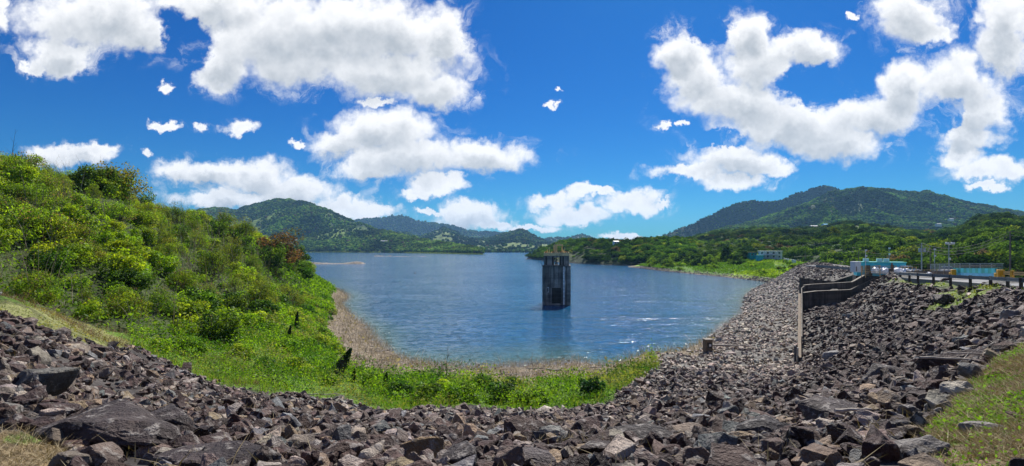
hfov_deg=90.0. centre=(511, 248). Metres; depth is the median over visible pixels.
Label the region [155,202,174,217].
shrub
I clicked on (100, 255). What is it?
shrub
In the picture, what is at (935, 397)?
boulder
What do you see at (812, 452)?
boulder
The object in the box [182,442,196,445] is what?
boulder
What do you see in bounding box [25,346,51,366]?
boulder
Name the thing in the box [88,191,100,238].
bare sapling
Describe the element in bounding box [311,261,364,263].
sandbar
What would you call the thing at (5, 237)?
shrub
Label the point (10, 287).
undergrowth
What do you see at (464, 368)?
drift litter
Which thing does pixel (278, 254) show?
bush
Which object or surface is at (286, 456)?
boulder
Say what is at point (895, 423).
boulder
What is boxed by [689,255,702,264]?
tree
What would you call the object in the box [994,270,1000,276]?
end block
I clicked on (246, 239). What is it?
bush
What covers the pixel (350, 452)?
boulder
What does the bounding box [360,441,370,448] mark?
boulder
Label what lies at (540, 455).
boulder
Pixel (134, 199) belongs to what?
shrub
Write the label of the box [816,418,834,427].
boulder
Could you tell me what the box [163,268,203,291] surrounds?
shrub
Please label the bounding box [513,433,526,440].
boulder
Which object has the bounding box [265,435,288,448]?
boulder
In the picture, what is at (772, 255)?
house
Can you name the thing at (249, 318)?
bush
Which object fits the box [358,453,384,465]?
boulder
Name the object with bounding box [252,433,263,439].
boulder
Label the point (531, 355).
dead brush
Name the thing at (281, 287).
tree
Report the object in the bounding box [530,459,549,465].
boulder
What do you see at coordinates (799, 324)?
retaining wall
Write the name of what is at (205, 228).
shrub
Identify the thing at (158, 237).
bare stems
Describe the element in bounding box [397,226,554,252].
hill forest
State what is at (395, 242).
hill forest
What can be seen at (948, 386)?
boulder
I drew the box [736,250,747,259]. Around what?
tree
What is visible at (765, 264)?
grass
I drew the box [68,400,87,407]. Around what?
boulder
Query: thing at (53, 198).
shrub
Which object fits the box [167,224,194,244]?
bush
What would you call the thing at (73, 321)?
grass
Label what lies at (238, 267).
shrub
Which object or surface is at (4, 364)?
boulder
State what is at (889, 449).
boulder
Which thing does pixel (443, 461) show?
boulder
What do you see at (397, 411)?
boulder
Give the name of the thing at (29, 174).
shrub
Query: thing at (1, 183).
shrub
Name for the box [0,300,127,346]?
path grass
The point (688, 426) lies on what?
boulder
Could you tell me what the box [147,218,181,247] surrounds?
tree
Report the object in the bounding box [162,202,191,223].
tree
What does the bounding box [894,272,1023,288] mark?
guardrail
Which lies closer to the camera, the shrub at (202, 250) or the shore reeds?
the shrub at (202, 250)
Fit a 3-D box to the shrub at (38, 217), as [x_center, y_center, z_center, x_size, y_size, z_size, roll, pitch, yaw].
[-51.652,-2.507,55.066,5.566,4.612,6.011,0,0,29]
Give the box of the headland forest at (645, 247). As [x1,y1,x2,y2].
[524,235,697,262]
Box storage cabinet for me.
[850,261,860,271]
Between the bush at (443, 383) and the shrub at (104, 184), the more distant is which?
the shrub at (104, 184)
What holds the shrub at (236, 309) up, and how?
on the ground at (16, 306)
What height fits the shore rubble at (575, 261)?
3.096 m
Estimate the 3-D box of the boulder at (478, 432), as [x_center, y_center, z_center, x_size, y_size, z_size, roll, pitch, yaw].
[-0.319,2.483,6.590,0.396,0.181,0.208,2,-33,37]
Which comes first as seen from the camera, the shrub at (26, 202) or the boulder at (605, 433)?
the boulder at (605, 433)
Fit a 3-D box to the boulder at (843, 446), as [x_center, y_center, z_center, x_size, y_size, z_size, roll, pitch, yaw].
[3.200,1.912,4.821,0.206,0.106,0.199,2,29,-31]
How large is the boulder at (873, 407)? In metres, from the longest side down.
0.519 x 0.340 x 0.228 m
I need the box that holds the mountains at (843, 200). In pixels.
[778,189,992,225]
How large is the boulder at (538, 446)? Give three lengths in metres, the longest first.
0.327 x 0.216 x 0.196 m
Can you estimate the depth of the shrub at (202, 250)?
81.27 m
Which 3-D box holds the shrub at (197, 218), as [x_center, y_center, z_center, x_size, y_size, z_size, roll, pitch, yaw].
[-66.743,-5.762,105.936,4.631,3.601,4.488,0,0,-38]
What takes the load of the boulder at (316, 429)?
on the ground at (16, 306)
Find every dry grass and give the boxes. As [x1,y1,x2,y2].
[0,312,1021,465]
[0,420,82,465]
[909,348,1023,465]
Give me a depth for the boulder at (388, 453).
4.73 m
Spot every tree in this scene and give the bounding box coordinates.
[38,160,57,177]
[67,164,122,190]
[73,286,97,303]
[83,160,152,200]
[83,184,102,201]
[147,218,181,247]
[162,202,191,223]
[185,217,201,232]
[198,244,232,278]
[216,208,238,229]
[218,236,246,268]
[222,234,234,246]
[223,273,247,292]
[232,216,260,238]
[245,253,264,270]
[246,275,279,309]
[254,272,269,283]
[272,280,291,301]
[289,289,308,306]
[291,244,313,262]
[660,254,672,261]
[663,259,674,266]
[675,255,683,261]
[680,257,689,263]
[689,254,695,261]
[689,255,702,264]
[698,257,709,264]
[707,254,713,262]
[715,253,726,261]
[720,245,731,258]
[729,254,746,264]
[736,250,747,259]
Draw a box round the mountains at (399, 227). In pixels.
[356,216,496,235]
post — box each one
[794,346,798,361]
[945,242,954,270]
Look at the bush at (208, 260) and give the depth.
77.67 m
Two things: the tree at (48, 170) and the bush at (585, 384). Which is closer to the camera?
the bush at (585, 384)
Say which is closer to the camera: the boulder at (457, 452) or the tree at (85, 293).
the boulder at (457, 452)
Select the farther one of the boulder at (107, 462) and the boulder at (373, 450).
the boulder at (373, 450)
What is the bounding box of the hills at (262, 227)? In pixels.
[201,207,480,253]
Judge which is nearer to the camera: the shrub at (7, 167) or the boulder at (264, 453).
the boulder at (264, 453)
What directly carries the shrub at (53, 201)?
on the ground at (16, 306)
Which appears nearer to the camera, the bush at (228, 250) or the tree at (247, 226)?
the bush at (228, 250)
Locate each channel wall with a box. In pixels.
[799,273,853,293]
[802,274,883,312]
[803,272,871,291]
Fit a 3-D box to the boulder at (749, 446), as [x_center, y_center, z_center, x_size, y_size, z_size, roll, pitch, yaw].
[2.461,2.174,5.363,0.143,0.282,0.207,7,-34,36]
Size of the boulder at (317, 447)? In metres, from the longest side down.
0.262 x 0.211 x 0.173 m
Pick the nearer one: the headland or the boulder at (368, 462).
the boulder at (368, 462)
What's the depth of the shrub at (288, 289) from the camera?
104.06 m
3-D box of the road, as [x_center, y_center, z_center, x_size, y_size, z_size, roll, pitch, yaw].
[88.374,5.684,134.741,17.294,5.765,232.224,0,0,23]
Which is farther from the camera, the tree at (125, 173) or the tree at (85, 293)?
the tree at (125, 173)
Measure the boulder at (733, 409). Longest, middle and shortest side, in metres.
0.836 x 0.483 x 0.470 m
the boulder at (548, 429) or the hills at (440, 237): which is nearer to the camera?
the boulder at (548, 429)
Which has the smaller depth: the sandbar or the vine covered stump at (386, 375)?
the vine covered stump at (386, 375)
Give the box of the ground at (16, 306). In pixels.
[0,178,1023,465]
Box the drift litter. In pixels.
[327,290,710,382]
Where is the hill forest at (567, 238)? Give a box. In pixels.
[545,233,594,241]
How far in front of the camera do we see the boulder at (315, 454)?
4.68 m
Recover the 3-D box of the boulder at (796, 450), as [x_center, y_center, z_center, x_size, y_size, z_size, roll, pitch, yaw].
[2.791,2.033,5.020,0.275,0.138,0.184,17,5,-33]
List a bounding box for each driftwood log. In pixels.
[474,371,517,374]
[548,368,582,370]
[713,343,748,346]
[834,408,871,412]
[919,354,969,359]
[947,351,981,353]
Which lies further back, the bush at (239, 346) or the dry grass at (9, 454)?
the bush at (239, 346)
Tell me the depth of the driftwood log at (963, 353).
10.96 m
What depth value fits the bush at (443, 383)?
41.57 m
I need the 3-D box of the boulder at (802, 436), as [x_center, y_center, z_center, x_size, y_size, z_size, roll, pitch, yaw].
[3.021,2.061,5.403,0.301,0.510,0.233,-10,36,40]
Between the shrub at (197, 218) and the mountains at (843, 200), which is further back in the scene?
the mountains at (843, 200)
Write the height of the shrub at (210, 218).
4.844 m
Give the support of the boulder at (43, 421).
on the ground at (16, 306)
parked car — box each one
[894,268,902,271]
[898,266,920,270]
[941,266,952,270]
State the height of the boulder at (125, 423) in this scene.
0.364 m
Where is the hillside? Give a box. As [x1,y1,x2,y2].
[637,225,1022,265]
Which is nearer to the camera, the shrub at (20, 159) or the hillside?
the shrub at (20, 159)
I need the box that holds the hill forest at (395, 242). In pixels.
[196,198,485,253]
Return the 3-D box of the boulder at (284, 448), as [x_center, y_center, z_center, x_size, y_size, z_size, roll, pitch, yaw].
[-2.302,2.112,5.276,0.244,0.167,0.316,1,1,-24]
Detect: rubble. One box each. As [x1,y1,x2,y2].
[0,262,1023,417]
[0,302,1023,465]
[526,258,635,264]
[631,266,774,281]
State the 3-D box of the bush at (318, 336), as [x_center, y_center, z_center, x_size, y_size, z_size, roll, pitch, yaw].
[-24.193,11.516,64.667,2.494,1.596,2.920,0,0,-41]
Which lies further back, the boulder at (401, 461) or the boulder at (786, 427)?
the boulder at (786, 427)
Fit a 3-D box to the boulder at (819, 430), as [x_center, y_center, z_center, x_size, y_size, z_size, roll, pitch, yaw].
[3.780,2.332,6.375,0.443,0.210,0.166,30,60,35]
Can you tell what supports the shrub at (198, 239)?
on the ground at (16, 306)
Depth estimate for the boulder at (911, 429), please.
5.19 m
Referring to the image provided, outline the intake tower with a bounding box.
[542,244,570,304]
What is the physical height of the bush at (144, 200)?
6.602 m
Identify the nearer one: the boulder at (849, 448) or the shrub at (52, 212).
the boulder at (849, 448)
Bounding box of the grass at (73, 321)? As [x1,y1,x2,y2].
[1,289,292,392]
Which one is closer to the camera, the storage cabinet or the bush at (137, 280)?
the bush at (137, 280)
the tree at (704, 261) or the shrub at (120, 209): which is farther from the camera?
the tree at (704, 261)
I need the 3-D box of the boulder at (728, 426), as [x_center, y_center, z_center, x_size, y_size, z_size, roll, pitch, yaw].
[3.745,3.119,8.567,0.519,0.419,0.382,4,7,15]
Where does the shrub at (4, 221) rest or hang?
on the ground at (16, 306)
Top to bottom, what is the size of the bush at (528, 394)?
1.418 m
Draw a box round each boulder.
[0,359,11,372]
[0,403,15,421]
[0,405,17,413]
[0,413,33,427]
[2,402,23,412]
[11,385,46,402]
[14,367,79,395]
[16,416,54,430]
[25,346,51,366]
[27,379,47,396]
[30,399,182,448]
[38,402,83,414]
[48,451,92,465]
[55,414,64,421]
[59,439,92,447]
[63,343,90,353]
[67,455,88,465]
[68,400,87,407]
[68,446,87,451]
[80,442,123,465]
[81,405,98,411]
[101,459,129,465]
[134,443,170,456]
[150,403,193,425]
[153,440,261,465]
[154,447,170,454]
[164,433,203,447]
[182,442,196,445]
[193,424,216,436]
[199,432,232,442]
[200,453,218,465]
[226,414,251,425]
[231,421,249,433]
[237,432,253,440]
[238,457,250,465]
[249,445,281,465]
[250,428,263,433]
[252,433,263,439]
[256,461,281,465]
[265,426,280,435]
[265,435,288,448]
[267,425,284,431]
[267,436,286,443]
[272,447,290,459]
[279,444,295,455]
[280,453,287,463]
[281,424,298,438]
[286,434,315,446]
[288,456,306,465]
[292,449,303,456]
[296,442,321,450]
[304,444,320,450]
[310,426,321,432]
[310,439,321,444]
[311,450,321,461]
[312,441,363,464]
[314,414,332,426]
[314,434,326,439]
[314,451,338,465]
[319,423,333,430]
[320,437,330,449]
[322,439,350,451]
[330,425,350,440]
[338,449,356,458]
[358,440,384,458]
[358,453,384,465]
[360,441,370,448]
[369,419,391,433]
[370,433,401,445]
[373,456,387,465]
[382,444,405,457]
[384,429,411,440]
[384,451,403,465]
[385,456,413,465]
[387,408,400,416]
[396,428,407,442]
[400,436,444,458]
[408,422,421,433]
[408,451,422,461]
[419,448,433,459]
[432,458,447,464]
[436,426,458,441]
[436,456,449,465]
[441,440,476,464]
[444,441,451,445]
[449,454,475,465]
[451,436,470,444]
[463,423,485,436]
[470,440,478,446]
[475,430,489,436]
[476,459,496,465]
[487,427,498,434]
[488,434,497,439]
[494,445,524,465]
[496,432,515,444]
[503,415,546,432]
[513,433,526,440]
[520,431,532,440]
[521,441,531,446]
[522,447,556,465]
[530,431,547,441]
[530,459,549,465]
[531,443,549,450]
[535,442,549,449]
[539,425,561,435]
[547,439,576,449]
[549,449,561,462]
[569,437,582,443]
[572,416,600,430]
[577,438,609,454]
[583,429,608,443]
[601,437,612,441]
[603,434,635,459]
[607,423,672,438]
[609,429,624,437]
[622,461,633,465]
[633,447,657,465]
[637,445,651,451]
[638,431,662,447]
[651,439,664,454]
[652,453,679,465]
[660,444,681,456]
[672,422,702,431]
[674,446,691,461]
[682,447,710,463]
[691,425,701,433]
[696,432,737,452]
[697,427,709,434]
[708,442,757,465]
[712,418,722,431]
[717,405,738,414]
[722,420,738,431]
[729,431,753,439]
[736,414,789,433]
[742,441,753,449]
[750,433,764,442]
[752,447,761,453]
[752,453,766,463]
[755,459,765,465]
[761,437,784,455]
[773,425,792,431]
[777,450,795,464]
[783,426,814,447]
[783,445,800,453]
[784,387,805,400]
[791,443,843,465]
[796,423,812,426]
[797,395,856,419]
[798,426,822,437]
[805,429,821,440]
[805,439,825,446]
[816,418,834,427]
[819,435,831,444]
[822,350,838,360]
[825,423,856,441]
[833,428,863,445]
[840,442,849,455]
[846,443,861,452]
[856,409,880,425]
[858,363,899,382]
[858,429,889,440]
[860,454,889,461]
[861,434,900,460]
[864,404,880,411]
[865,425,883,439]
[877,387,900,407]
[878,419,891,428]
[880,410,898,418]
[886,427,907,439]
[890,386,902,391]
[890,414,909,420]
[891,420,912,427]
[894,434,950,456]
[899,389,925,403]
[899,445,918,458]
[901,350,916,354]
[902,425,926,437]
[909,411,933,428]
[910,348,983,370]
[921,379,947,391]
[924,364,948,378]
[925,389,947,409]
[931,294,955,304]
[938,381,976,396]
[957,362,982,378]
[958,421,1003,432]
[999,309,1019,318]
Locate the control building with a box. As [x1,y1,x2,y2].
[852,258,906,280]
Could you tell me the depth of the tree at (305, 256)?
159.72 m
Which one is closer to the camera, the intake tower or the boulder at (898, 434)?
the boulder at (898, 434)
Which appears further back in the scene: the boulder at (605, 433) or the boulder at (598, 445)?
the boulder at (605, 433)
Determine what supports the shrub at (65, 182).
on the ground at (16, 306)
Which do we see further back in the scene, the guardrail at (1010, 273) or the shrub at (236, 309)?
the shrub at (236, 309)
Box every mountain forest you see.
[355,214,503,237]
[660,185,841,236]
[693,186,1023,235]
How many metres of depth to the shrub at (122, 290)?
48.21 m
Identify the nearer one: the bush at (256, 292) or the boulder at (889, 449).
the boulder at (889, 449)
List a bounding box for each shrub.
[0,151,32,162]
[0,152,43,182]
[0,159,23,182]
[0,164,48,194]
[0,176,9,197]
[0,181,46,202]
[0,194,24,215]
[0,196,37,214]
[0,203,67,241]
[0,215,16,235]
[0,226,22,250]
[6,267,67,304]
[7,153,55,178]
[8,270,60,294]
[12,206,69,235]
[27,236,99,266]
[34,173,69,195]
[36,191,71,209]
[36,191,83,217]
[41,216,100,246]
[46,202,110,237]
[47,177,77,194]
[56,273,92,290]
[59,169,84,185]
[70,193,101,210]
[71,238,110,263]
[71,298,110,322]
[77,176,120,195]
[89,228,119,247]
[95,246,151,278]
[96,201,137,219]
[98,172,134,196]
[101,290,153,318]
[102,285,139,301]
[103,219,127,231]
[104,238,151,262]
[113,230,143,248]
[125,210,159,227]
[128,193,139,205]
[130,201,162,221]
[130,224,157,244]
[141,250,179,272]
[145,286,180,315]
[147,242,180,262]
[152,212,167,225]
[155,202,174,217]
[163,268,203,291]
[167,296,211,317]
[170,318,198,335]
[175,242,187,252]
[175,289,225,309]
[177,269,198,281]
[178,212,202,226]
[185,227,211,248]
[186,208,205,214]
[187,307,248,332]
[195,249,209,257]
[196,210,213,225]
[198,222,213,233]
[199,282,218,295]
[205,238,220,247]
[213,305,240,313]
[228,261,257,279]
[232,270,253,284]
[245,280,283,295]
[256,233,269,241]
[281,283,295,294]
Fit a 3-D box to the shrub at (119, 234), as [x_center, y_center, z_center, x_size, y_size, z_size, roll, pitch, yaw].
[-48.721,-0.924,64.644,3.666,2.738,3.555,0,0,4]
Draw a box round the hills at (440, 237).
[429,231,546,252]
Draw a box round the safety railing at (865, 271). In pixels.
[861,265,879,277]
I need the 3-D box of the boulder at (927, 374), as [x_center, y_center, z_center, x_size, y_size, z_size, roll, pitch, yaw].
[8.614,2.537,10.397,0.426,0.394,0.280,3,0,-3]
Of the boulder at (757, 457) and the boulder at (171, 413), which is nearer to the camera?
the boulder at (757, 457)
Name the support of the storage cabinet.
on the channel wall at (837, 285)
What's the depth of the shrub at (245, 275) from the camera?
81.84 m
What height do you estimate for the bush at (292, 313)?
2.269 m
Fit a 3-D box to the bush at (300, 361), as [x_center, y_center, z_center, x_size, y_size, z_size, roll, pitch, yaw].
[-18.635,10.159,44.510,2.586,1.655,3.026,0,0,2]
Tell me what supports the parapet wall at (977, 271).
on the ground at (16, 306)
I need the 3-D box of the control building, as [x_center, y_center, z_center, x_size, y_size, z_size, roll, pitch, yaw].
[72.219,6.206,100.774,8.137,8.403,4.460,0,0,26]
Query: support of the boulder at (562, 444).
on the ground at (16, 306)
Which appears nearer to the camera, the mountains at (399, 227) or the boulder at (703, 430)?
the boulder at (703, 430)
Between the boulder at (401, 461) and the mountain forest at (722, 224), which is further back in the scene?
the mountain forest at (722, 224)
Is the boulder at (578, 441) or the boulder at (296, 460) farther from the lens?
the boulder at (578, 441)
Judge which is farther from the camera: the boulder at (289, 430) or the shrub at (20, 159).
the shrub at (20, 159)
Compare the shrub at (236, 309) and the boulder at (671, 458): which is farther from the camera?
the shrub at (236, 309)
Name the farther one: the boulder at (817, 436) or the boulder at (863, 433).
the boulder at (817, 436)
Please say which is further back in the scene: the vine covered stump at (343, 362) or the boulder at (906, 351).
the vine covered stump at (343, 362)
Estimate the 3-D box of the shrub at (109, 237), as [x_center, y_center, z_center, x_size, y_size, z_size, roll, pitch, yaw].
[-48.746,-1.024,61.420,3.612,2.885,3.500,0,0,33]
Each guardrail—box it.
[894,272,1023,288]
[1001,270,1023,277]
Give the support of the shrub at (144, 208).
on the ground at (16, 306)
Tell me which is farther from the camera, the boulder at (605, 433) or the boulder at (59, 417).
the boulder at (605, 433)
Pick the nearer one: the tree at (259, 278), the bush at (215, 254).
the bush at (215, 254)
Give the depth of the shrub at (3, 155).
81.29 m
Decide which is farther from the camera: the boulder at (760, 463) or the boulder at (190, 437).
the boulder at (190, 437)
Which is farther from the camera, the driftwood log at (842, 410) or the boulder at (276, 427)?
the boulder at (276, 427)
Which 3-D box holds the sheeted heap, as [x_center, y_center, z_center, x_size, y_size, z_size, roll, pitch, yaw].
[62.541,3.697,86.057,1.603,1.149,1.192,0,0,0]
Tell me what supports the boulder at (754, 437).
on the ground at (16, 306)
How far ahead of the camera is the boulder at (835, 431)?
5.71 m
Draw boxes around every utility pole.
[917,243,925,270]
[1009,231,1010,276]
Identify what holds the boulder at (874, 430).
on the ground at (16, 306)
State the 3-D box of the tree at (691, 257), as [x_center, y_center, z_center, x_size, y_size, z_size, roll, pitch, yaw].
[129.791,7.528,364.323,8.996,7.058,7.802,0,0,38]
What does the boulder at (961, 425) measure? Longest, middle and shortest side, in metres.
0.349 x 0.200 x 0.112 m
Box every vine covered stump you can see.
[286,325,291,337]
[293,311,298,327]
[328,348,351,378]
[350,368,356,382]
[383,372,388,387]
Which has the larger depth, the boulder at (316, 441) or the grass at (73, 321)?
the grass at (73, 321)
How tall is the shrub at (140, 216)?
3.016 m
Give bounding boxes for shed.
[756,255,762,260]
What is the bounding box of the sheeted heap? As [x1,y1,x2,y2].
[878,267,887,273]
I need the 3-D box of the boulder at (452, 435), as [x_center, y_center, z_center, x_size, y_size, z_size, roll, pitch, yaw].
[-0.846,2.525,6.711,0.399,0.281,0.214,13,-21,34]
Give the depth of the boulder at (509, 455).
4.21 m
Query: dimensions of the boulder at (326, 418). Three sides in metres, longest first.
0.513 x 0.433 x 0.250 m
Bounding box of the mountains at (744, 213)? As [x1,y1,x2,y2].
[666,186,838,236]
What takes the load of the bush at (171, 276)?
on the ground at (16, 306)
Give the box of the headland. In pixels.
[528,246,646,265]
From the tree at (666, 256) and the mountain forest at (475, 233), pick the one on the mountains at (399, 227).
the mountain forest at (475, 233)
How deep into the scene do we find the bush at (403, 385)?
40.81 m
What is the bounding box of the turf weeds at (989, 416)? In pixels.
[923,349,1023,465]
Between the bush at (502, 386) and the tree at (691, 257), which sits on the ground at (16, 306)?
the bush at (502, 386)
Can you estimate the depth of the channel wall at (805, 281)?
102.72 m
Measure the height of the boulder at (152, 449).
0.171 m
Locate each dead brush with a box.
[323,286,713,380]
[344,293,743,369]
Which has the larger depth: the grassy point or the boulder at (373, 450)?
the grassy point
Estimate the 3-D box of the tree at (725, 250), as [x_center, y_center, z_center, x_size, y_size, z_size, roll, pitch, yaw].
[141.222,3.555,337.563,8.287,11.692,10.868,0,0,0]
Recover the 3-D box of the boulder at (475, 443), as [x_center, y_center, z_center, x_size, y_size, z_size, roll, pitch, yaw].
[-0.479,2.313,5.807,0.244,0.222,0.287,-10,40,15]
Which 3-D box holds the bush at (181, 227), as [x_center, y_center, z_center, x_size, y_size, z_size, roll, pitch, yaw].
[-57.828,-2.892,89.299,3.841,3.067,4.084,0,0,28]
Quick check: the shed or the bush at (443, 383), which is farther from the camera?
the shed
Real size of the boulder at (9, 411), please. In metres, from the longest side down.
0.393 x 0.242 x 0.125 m
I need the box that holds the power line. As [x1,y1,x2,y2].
[920,235,1007,253]
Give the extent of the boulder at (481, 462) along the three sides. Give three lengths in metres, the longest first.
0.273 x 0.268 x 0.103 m
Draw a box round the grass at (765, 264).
[639,258,805,277]
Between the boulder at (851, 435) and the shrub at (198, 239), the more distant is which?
the shrub at (198, 239)
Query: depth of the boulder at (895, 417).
6.05 m
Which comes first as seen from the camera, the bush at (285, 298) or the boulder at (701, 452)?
the boulder at (701, 452)
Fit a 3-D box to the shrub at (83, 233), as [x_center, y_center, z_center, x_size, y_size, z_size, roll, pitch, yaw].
[-49.715,-1.650,57.185,4.975,4.077,4.933,0,0,18]
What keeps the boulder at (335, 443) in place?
on the ground at (16, 306)
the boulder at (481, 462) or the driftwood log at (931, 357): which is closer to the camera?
the boulder at (481, 462)
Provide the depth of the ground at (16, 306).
46.27 m
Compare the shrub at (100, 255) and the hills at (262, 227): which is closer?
the shrub at (100, 255)
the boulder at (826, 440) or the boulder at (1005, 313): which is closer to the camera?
the boulder at (826, 440)
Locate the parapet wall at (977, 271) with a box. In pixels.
[953,265,996,276]
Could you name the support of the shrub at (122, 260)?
on the ground at (16, 306)
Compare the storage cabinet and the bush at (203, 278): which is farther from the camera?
the storage cabinet
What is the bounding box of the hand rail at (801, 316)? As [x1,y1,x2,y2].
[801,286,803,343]
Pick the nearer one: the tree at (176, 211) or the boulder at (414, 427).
the boulder at (414, 427)
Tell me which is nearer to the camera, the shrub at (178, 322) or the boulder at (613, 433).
the boulder at (613, 433)
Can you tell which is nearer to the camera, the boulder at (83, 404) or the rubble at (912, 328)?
the boulder at (83, 404)
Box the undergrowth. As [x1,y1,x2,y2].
[0,165,309,337]
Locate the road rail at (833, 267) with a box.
[816,265,849,269]
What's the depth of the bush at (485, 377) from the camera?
46.58 m
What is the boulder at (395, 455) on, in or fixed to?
on the ground at (16, 306)
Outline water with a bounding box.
[305,252,765,370]
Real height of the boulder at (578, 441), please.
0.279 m
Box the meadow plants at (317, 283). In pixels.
[244,234,336,313]
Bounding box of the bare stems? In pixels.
[0,152,302,335]
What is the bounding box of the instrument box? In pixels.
[702,338,713,351]
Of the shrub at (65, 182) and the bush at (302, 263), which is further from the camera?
the bush at (302, 263)
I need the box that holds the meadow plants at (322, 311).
[128,288,660,409]
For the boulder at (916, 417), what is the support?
on the ground at (16, 306)
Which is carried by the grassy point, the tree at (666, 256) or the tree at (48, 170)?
the tree at (666, 256)
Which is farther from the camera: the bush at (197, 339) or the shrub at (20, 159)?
the shrub at (20, 159)
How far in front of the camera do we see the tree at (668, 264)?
348.84 m
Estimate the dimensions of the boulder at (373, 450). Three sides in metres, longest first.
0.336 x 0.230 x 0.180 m
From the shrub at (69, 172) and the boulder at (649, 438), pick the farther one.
the shrub at (69, 172)
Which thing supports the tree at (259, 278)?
on the ground at (16, 306)
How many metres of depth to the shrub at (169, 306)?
49.49 m
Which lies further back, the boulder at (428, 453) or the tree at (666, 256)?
the tree at (666, 256)
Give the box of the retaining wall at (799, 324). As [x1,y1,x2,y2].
[798,293,800,361]
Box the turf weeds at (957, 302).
[892,277,1023,309]
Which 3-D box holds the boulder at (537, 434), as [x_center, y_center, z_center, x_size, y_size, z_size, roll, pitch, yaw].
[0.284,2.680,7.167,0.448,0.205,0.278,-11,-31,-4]
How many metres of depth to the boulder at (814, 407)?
10.01 m
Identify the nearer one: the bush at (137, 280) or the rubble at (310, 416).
the rubble at (310, 416)
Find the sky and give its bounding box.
[0,0,1023,239]
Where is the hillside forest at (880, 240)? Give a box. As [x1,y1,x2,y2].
[631,211,1023,277]
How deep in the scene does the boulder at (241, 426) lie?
7.85 m
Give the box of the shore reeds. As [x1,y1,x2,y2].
[303,250,482,254]
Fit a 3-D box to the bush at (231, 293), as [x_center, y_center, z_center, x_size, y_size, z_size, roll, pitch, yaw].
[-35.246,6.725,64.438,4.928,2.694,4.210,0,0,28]
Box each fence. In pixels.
[906,269,949,274]
[930,263,1003,270]
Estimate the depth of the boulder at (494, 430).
7.42 m
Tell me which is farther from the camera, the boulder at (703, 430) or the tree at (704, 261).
the tree at (704, 261)
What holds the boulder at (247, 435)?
on the ground at (16, 306)
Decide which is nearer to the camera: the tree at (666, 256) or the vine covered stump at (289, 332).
the vine covered stump at (289, 332)
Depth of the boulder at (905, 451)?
4.12 m
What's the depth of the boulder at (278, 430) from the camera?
6.05 m
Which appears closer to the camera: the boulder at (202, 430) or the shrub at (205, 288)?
the boulder at (202, 430)
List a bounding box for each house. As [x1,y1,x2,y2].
[745,252,757,259]
[758,251,781,259]
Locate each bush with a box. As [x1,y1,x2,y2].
[18,267,43,281]
[28,245,73,273]
[101,267,155,292]
[133,191,156,204]
[149,338,172,351]
[166,273,182,280]
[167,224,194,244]
[168,223,193,237]
[171,329,186,337]
[172,302,211,321]
[173,336,210,353]
[177,286,223,313]
[194,306,247,345]
[195,251,224,267]
[197,274,209,281]
[205,217,232,237]
[216,292,249,307]
[218,290,252,312]
[225,343,254,357]
[226,227,252,245]
[236,288,268,304]
[237,312,257,326]
[243,245,256,254]
[243,310,275,325]
[247,299,280,314]
[256,227,304,262]
[259,242,289,267]
[259,356,269,363]
[270,267,284,277]
[270,295,291,307]
[277,337,300,351]
[284,311,305,321]
[284,356,312,371]
[293,260,312,270]
[296,266,314,278]
[298,303,313,310]
[300,336,316,347]
[311,334,329,342]
[313,327,330,336]
[319,373,340,385]
[328,342,344,351]
[355,371,381,385]
[380,380,414,399]
[406,381,449,403]
[433,378,454,395]
[443,383,480,403]
[468,372,493,390]
[484,381,522,404]
[504,376,525,389]
[514,390,541,405]
[526,387,555,402]
[578,376,605,394]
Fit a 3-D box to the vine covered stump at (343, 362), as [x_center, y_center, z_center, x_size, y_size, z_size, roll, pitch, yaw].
[-15.309,10.482,44.889,2.146,3.479,1.728,0,0,32]
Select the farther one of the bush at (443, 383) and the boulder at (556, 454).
the bush at (443, 383)
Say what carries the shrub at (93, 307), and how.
on the ground at (16, 306)
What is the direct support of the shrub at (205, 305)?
on the ground at (16, 306)
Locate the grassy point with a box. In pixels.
[628,260,802,281]
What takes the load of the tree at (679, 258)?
on the grassy point
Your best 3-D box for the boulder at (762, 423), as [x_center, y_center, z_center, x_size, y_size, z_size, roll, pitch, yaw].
[4.050,2.966,8.153,0.977,0.510,0.457,1,-2,-5]
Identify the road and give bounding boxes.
[803,265,1023,287]
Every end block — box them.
[949,270,955,274]
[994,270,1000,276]

